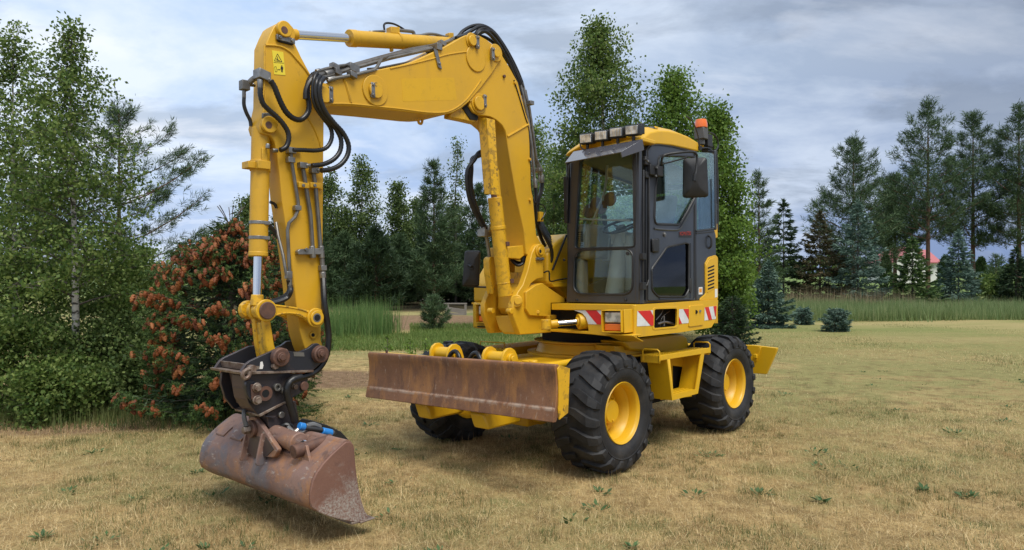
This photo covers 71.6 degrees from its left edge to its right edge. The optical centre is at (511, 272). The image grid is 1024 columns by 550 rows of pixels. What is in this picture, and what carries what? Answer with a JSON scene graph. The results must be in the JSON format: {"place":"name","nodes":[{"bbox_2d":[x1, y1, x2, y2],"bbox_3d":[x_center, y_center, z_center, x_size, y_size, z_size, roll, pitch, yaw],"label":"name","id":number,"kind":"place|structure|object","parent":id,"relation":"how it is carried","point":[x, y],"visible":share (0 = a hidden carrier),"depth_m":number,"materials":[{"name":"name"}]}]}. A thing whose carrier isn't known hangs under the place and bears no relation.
{"place":"outdoors","nodes":[
{"label":"outdoors","id":0,"kind":"place"},
{"bbox_2d":[0,393,241,430],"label":"edge grass","id":1,"kind":"structure","parent":0,"point":[109,413],"depth_m":8.45,"materials":[{"name":"green plant"}]},
{"bbox_2d":[334,204,358,238],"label":"birch","id":2,"kind":"object","parent":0,"point":[347,220],"visible":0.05,"depth_m":43.72,"materials":[{"name":"green plant"}]},
{"bbox_2d":[321,330,540,350],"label":"bank grass","id":3,"kind":"structure","parent":0,"point":[363,342],"depth_m":18.61,"materials":[{"name":"green plant"}]},
{"bbox_2d":[408,321,530,336],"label":"bank grass","id":4,"kind":"structure","parent":0,"point":[457,326],"depth_m":21.93,"materials":[{"name":"green plant"}]},
{"bbox_2d":[0,277,1023,549],"bbox_3d":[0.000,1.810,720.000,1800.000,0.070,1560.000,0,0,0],"label":"ground","id":5,"kind":"structure","parent":0,"point":[948,335],"depth_m":6.68,"materials":[{"name":"beige plant"}]},
{"bbox_2d":[0,243,67,410],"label":"shrub","id":6,"kind":"object","parent":5,"relation":"on","point":[9,355],"visible":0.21,"depth_m":9.29,"materials":[{"name":"green plant"}]},
{"bbox_2d":[0,295,94,422],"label":"shrub","id":7,"kind":"object","parent":5,"relation":"on","point":[47,334],"visible":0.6,"depth_m":8.76,"materials":[{"name":"green plant"}]},
{"bbox_2d":[0,19,96,385],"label":"birch","id":8,"kind":"object","parent":5,"relation":"on","point":[8,55],"visible":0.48,"depth_m":9.74,"materials":[{"name":"green plant"}]},
{"bbox_2d":[0,349,124,430],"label":"shrub","id":9,"kind":"object","parent":5,"relation":"on","point":[68,386],"visible":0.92,"depth_m":8.47,"materials":[{"name":"green plant"}]},
{"bbox_2d":[0,113,142,357],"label":"birch","id":10,"kind":"object","parent":5,"relation":"on","point":[89,218],"visible":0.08,"depth_m":11.60,"materials":[{"name":"green plant"}]},
{"bbox_2d":[0,10,176,361],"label":"birch","id":11,"kind":"object","parent":5,"relation":"on","point":[68,240],"visible":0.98,"depth_m":9.05,"materials":[{"name":"green plant"}]},
{"bbox_2d":[42,304,168,411],"bbox_3d":[-5.261,1.129,9.329,1.671,1.462,1.652,0,0,0],"label":"shrub","id":12,"kind":"object","parent":5,"relation":"on","point":[107,333],"visible":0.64,"depth_m":9.12,"materials":[{"name":"green plant"}]},
{"bbox_2d":[21,96,214,316],"bbox_3d":[-7.474,-0.759,13.400,3.460,5.339,3.437,0,0,0],"label":"pine","id":13,"kind":"object","parent":5,"relation":"on","point":[184,171],"visible":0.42,"depth_m":13.52,"materials":[{"name":"green plant"}]},
{"bbox_2d":[58,232,190,381],"bbox_3d":[-5.402,0.635,10.152,1.898,2.452,1.842,0,0,-39],"label":"birch","id":14,"kind":"object","parent":5,"relation":"on","point":[99,303],"visible":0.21,"depth_m":9.98,"materials":[{"name":"green plant"}]},
{"bbox_2d":[110,305,196,401],"bbox_3d":[-5.015,1.145,9.892,1.493,1.429,1.408,0,0,0],"label":"shrub","id":15,"kind":"object","parent":5,"relation":"on","point":[140,341],"visible":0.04,"depth_m":9.63,"materials":[{"name":"green plant"}]},
{"bbox_2d":[195,229,246,302],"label":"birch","id":16,"kind":"object","parent":5,"relation":"on","point":[218,286],"visible":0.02,"depth_m":42.27,"materials":[{"name":"green plant"}]},
{"bbox_2d":[107,205,335,430],"bbox_3d":[-3.519,0.533,8.973,2.608,2.747,2.669,0,0,0],"label":"shrub","id":17,"kind":"object","parent":5,"relation":"on","point":[219,257],"visible":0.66,"depth_m":8.40,"materials":[{"name":"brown plant"}]},
{"bbox_2d":[212,271,243,302],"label":"shrub","id":18,"kind":"object","parent":5,"relation":"on","point":[228,295],"visible":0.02,"depth_m":42.01,"materials":[{"name":"green plant"}]},
{"bbox_2d":[229,193,275,300],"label":"birch","id":19,"kind":"object","parent":5,"relation":"on","point":[244,214],"visible":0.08,"depth_m":39.58,"materials":[{"name":"green plant"}]},
{"bbox_2d":[262,214,282,303],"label":"pine","id":20,"kind":"object","parent":5,"relation":"on","point":[270,231],"visible":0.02,"depth_m":38.45,"materials":[{"name":"green plant"}]},
{"bbox_2d":[262,266,322,371],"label":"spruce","id":21,"kind":"object","parent":5,"relation":"on","point":[279,268],"visible":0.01,"depth_m":12.96,"materials":[{"name":"green plant"}]},
{"bbox_2d":[247,304,345,336],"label":"reeds","id":22,"kind":"object","parent":5,"relation":"on","point":[330,321],"visible":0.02,"depth_m":19.60,"materials":[{"name":"green plant"}]},
{"bbox_2d":[322,206,348,306],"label":"pine","id":23,"kind":"object","parent":5,"relation":"on","point":[329,263],"visible":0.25,"depth_m":37.59,"materials":[{"name":"green plant"}]},
{"bbox_2d":[323,166,354,302],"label":"birch","id":24,"kind":"object","parent":5,"relation":"on","point":[330,188],"visible":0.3,"depth_m":40.76,"materials":[{"name":"green plant"}]},
{"bbox_2d":[326,228,369,305],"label":"pine","id":25,"kind":"object","parent":5,"relation":"on","point":[345,241],"visible":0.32,"depth_m":38.57,"materials":[{"name":"green plant"}]},
{"bbox_2d":[333,153,388,266],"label":"pine","id":26,"kind":"object","parent":5,"relation":"on","point":[363,178],"visible":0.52,"depth_m":41.72,"materials":[{"name":"green plant"}]},
{"bbox_2d":[321,292,409,338],"bbox_3d":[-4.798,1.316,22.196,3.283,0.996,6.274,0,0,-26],"label":"reeds","id":27,"kind":"object","parent":5,"relation":"on","point":[335,325],"visible":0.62,"depth_m":20.63,"materials":[{"name":"green plant"}]},
{"bbox_2d":[336,221,413,308],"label":"pine","id":28,"kind":"object","parent":5,"relation":"on","point":[371,254],"visible":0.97,"depth_m":34.50,"materials":[{"name":"green plant"}]},
{"bbox_2d":[381,335,392,351],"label":"sapling","id":29,"kind":"object","parent":5,"relation":"on","point":[387,341],"visible":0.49,"depth_m":13.50,"materials":[{"name":"green plant"}]},
{"bbox_2d":[380,177,419,295],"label":"birch","id":30,"kind":"object","parent":5,"relation":"on","point":[400,208],"visible":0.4,"depth_m":43.67,"materials":[{"name":"green plant"}]},
{"bbox_2d":[374,231,426,304],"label":"pine","id":31,"kind":"object","parent":5,"relation":"on","point":[400,244],"visible":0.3,"depth_m":39.71,"materials":[{"name":"green plant"}]},
{"bbox_2d":[403,339,417,353],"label":"sapling","id":32,"kind":"object","parent":5,"relation":"on","point":[409,351],"visible":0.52,"depth_m":13.18,"materials":[{"name":"green plant"}]},
{"bbox_2d":[394,194,432,300],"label":"birch","id":33,"kind":"object","parent":5,"relation":"on","point":[413,204],"visible":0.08,"depth_m":45.64,"materials":[{"name":"green plant"}]},
{"bbox_2d":[421,338,431,351],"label":"sapling","id":34,"kind":"object","parent":5,"relation":"on","point":[429,346],"visible":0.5,"depth_m":13.60,"materials":[{"name":"green plant"}]},
{"bbox_2d":[417,293,451,328],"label":"pine","id":35,"kind":"object","parent":5,"relation":"on","point":[431,314],"visible":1,"depth_m":22.39,"materials":[{"name":"green plant"}]},
{"bbox_2d":[403,157,466,306],"bbox_3d":[-3.843,-2.087,36.985,3.764,7.995,4.535,0,0,0],"label":"pine","id":36,"kind":"object","parent":5,"relation":"on","point":[424,278],"visible":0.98,"depth_m":36.57,"materials":[{"name":"green plant"}]},
{"bbox_2d":[425,266,471,302],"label":"shrub","id":37,"kind":"object","parent":5,"relation":"on","point":[448,295],"visible":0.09,"depth_m":42.21,"materials":[{"name":"green plant"}]},
{"bbox_2d":[427,201,471,301],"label":"pine","id":38,"kind":"object","parent":5,"relation":"on","point":[454,239],"visible":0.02,"depth_m":43.79,"materials":[{"name":"green plant"}]},
{"bbox_2d":[432,134,472,302],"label":"larch","id":39,"kind":"object","parent":5,"relation":"on","point":[456,199],"visible":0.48,"depth_m":40.88,"materials":[{"name":"green plant"}]},
{"bbox_2d":[445,303,466,314],"bbox_3d":[-2.438,1.599,30.497,1.010,0.621,0.165,0,0,0],"label":"wooden rail","id":40,"kind":"object","parent":5,"relation":"on","point":[457,311],"visible":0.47,"depth_m":30.41,"materials":[{"name":"grey wood"}]},
{"bbox_2d":[439,181,492,301],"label":"pine","id":41,"kind":"object","parent":5,"relation":"on","point":[473,228],"visible":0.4,"depth_m":39.69,"materials":[{"name":"green plant"}]},
{"bbox_2d":[199,21,777,524],"bbox_3d":[0.276,-0.292,7.251,2.696,4.251,6.464,-1,-1,42],"label":"wheeled excavator","id":42,"kind":"object","parent":5,"relation":"on","point":[599,367],"visible":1,"depth_m":6.56,"materials":[{"name":"yellow paint"}]},
{"bbox_2d":[0,369,1017,549],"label":"grass stalks","id":43,"kind":"object","parent":5,"relation":"on","point":[571,487],"depth_m":5.86,"materials":[{"name":"beige plant"}]},
{"bbox_2d":[0,370,1022,549],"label":"lawn weeds","id":44,"kind":"object","parent":5,"relation":"on","point":[757,489],"visible":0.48,"depth_m":5.77,"materials":[{"name":"green plant"}]},
{"bbox_2d":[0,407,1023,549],"bbox_3d":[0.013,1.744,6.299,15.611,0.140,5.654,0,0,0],"label":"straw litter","id":45,"kind":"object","parent":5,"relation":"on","point":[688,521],"visible":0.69,"depth_m":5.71,"materials":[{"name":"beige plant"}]},
{"bbox_2d":[0,255,1023,276],"bbox_3d":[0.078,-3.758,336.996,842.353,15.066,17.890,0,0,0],"label":"distant wood","id":46,"kind":"object","parent":5,"relation":"on","point":[779,267],"visible":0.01,"depth_m":333.40,"materials":[{"name":"green plant"}]},
{"bbox_2d":[0,377,1023,549],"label":"grass tufts","id":47,"kind":"object","parent":5,"relation":"on","point":[381,462],"visible":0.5,"depth_m":5.99,"materials":[{"name":"plant"}]},
{"bbox_2d":[531,115,561,235],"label":"birch","id":48,"kind":"object","parent":5,"relation":"on","point":[537,131],"visible":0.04,"depth_m":29.79,"materials":[{"name":"green plant"}]},
{"bbox_2d":[536,188,566,234],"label":"pine","id":49,"kind":"object","parent":5,"relation":"on","point":[554,197],"visible":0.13,"depth_m":20.94,"materials":[{"name":"green plant"}]},
{"bbox_2d":[532,137,598,235],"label":"birch","id":50,"kind":"object","parent":5,"relation":"on","point":[554,167],"visible":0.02,"depth_m":23.73,"materials":[{"name":"green plant"}]},
{"bbox_2d":[531,9,682,234],"bbox_3d":[2.687,-2.941,20.941,4.436,9.606,4.786,0,0,0],"label":"birch","id":51,"kind":"object","parent":5,"relation":"on","point":[601,89],"visible":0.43,"depth_m":20.56,"materials":[{"name":"green plant"}]},
{"bbox_2d":[609,61,744,333],"bbox_3d":[4.503,-2.013,19.973,3.897,7.749,3.665,0,0,0],"label":"birch","id":52,"kind":"object","parent":5,"relation":"on","point":[671,90],"visible":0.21,"depth_m":19.68,"materials":[{"name":"green plant"}]},
{"bbox_2d":[673,94,784,337],"bbox_3d":[5.263,-1.315,18.083,2.543,6.352,2.813,0,0,-18],"label":"birch","id":53,"kind":"object","parent":5,"relation":"on","point":[734,273],"visible":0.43,"depth_m":17.54,"materials":[{"name":"green plant"}]},
{"bbox_2d":[709,294,761,344],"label":"spruce","id":54,"kind":"object","parent":5,"relation":"on","point":[738,318],"visible":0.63,"depth_m":16.83,"materials":[{"name":"green plant"}]},
{"bbox_2d":[737,168,788,287],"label":"pine","id":55,"kind":"object","parent":5,"relation":"on","point":[766,205],"visible":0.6,"depth_m":35.70,"materials":[{"name":"green plant"}]},
{"bbox_2d":[746,260,797,328],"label":"spruce","id":56,"kind":"object","parent":5,"relation":"on","point":[762,318],"visible":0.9,"depth_m":23.75,"materials":[{"name":"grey plant"}]},
{"bbox_2d":[754,198,824,301],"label":"spruce","id":57,"kind":"object","parent":5,"relation":"on","point":[790,237],"visible":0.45,"depth_m":38.65,"materials":[{"name":"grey plant"}]},
{"bbox_2d":[792,306,815,324],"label":"spruce","id":58,"kind":"object","parent":5,"relation":"on","point":[804,316],"visible":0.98,"depth_m":24.86,"materials":[{"name":"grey plant"}]},
{"bbox_2d":[785,209,864,302],"bbox_3d":[16.822,-0.717,37.981,4.377,5.501,4.572,0,0,0],"label":"spruce","id":59,"kind":"object","parent":5,"relation":"on","point":[811,259],"visible":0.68,"depth_m":37.70,"materials":[{"name":"green plant"}]},
{"bbox_2d":[817,307,852,331],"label":"spruce","id":60,"kind":"object","parent":5,"relation":"on","point":[833,323],"visible":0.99,"depth_m":21.82,"materials":[{"name":"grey plant"}]},
{"bbox_2d":[784,284,914,303],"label":"meadow stalks","id":61,"kind":"object","parent":5,"relation":"on","point":[856,296],"visible":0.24,"depth_m":33.88,"materials":[{"name":"green plant"}]},
{"bbox_2d":[800,130,906,295],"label":"pine","id":62,"kind":"object","parent":5,"relation":"on","point":[852,155],"visible":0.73,"depth_m":40.42,"materials":[{"name":"green plant"}]},
{"bbox_2d":[811,198,898,301],"bbox_3d":[18.215,-0.965,37.008,4.150,6.021,4.372,0,0,-26],"label":"spruce","id":63,"kind":"object","parent":5,"relation":"on","point":[872,255],"visible":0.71,"depth_m":36.69,"materials":[{"name":"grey plant"}]},
{"bbox_2d":[879,252,892,292],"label":"thuja","id":64,"kind":"object","parent":5,"relation":"on","point":[890,268],"visible":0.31,"depth_m":59.72,"materials":[{"name":"green plant"}]},
{"bbox_2d":[858,170,935,293],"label":"pine","id":65,"kind":"object","parent":5,"relation":"on","point":[900,237],"visible":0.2,"depth_m":45.22,"materials":[{"name":"green plant"}]},
{"bbox_2d":[867,247,939,282],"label":"house","id":66,"kind":"structure","parent":5,"relation":"on","point":[934,260],"depth_m":125.80,"materials":[{"name":"grey paint"}]},
{"bbox_2d":[885,235,947,303],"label":"spruce","id":67,"kind":"object","parent":5,"relation":"on","point":[904,270],"visible":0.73,"depth_m":34.77,"materials":[{"name":"green plant"}]},
{"bbox_2d":[873,95,993,298],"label":"pine","id":68,"kind":"object","parent":5,"relation":"on","point":[918,183],"visible":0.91,"depth_m":41.39,"materials":[{"name":"green plant"}]},
{"bbox_2d":[935,256,956,291],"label":"thuja","id":69,"kind":"object","parent":5,"relation":"on","point":[941,264],"visible":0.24,"depth_m":59.92,"materials":[{"name":"green plant"}]},
{"bbox_2d":[931,229,985,302],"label":"spruce","id":70,"kind":"object","parent":5,"relation":"on","point":[970,284],"visible":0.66,"depth_m":35.78,"materials":[{"name":"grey plant"}]},
{"bbox_2d":[917,109,1023,291],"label":"pine","id":71,"kind":"object","parent":5,"relation":"on","point":[974,119],"visible":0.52,"depth_m":42.56,"materials":[{"name":"green plant"}]},
{"bbox_2d":[920,295,1022,306],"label":"meadow stalks","id":72,"kind":"object","parent":5,"relation":"on","point":[972,301],"visible":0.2,"depth_m":32.15,"materials":[{"name":"green plant"}]},
{"bbox_2d":[975,256,989,292],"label":"thuja","id":73,"kind":"object","parent":5,"relation":"on","point":[980,264],"visible":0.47,"depth_m":61.80,"materials":[{"name":"green plant"}]},
{"bbox_2d":[983,252,1008,288],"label":"pine","id":74,"kind":"object","parent":5,"relation":"on","point":[997,262],"visible":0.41,"depth_m":54.88,"materials":[{"name":"green plant"}]},
{"bbox_2d":[971,99,1023,291],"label":"pine","id":75,"kind":"object","parent":5,"relation":"on","point":[1016,232],"visible":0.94,"depth_m":40.84,"materials":[{"name":"green plant"}]},
{"bbox_2d":[974,271,1020,302],"bbox_3d":[24.544,0.899,35.972,2.718,2.024,2.377,0,0,0],"label":"shrub","id":76,"kind":"object","parent":5,"relation":"on","point":[988,281],"visible":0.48,"depth_m":35.72,"materials":[{"name":"green plant"}]},
{"bbox_2d":[989,245,1023,303],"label":"spruce","id":77,"kind":"object","parent":5,"relation":"on","point":[1006,286],"visible":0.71,"depth_m":34.88,"materials":[{"name":"green plant"}]},
{"bbox_2d":[1000,167,1023,221],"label":"pine","id":78,"kind":"object","parent":5,"relation":"on","point":[1016,198],"visible":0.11,"depth_m":43.17,"materials":[{"name":"green plant"}]},
{"bbox_2d":[0,388,1023,549],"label":"green grass","id":79,"kind":"structure","parent":0,"point":[394,484],"depth_m":6.03,"materials":[{"name":"green plant"}]},
{"bbox_2d":[0,0,1023,272],"label":"sky","id":80,"kind":"structure","parent":0,"point":[800,77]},
{"bbox_2d":[8,330,1023,415],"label":"dry grass","id":81,"kind":"structure","parent":0,"point":[958,411],"depth_m":13.76,"materials":[{"name":"plant"}]},
{"bbox_2d":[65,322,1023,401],"bbox_3d":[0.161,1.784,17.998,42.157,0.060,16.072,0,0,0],"label":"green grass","id":82,"kind":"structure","parent":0,"point":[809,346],"depth_m":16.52,"materials":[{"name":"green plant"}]},
{"bbox_2d":[746,294,1023,321],"bbox_3d":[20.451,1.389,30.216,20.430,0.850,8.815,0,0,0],"label":"meadow grass","id":83,"kind":"structure","parent":0,"point":[891,303],"depth_m":28.14,"materials":[{"name":"green plant"}]}
]}

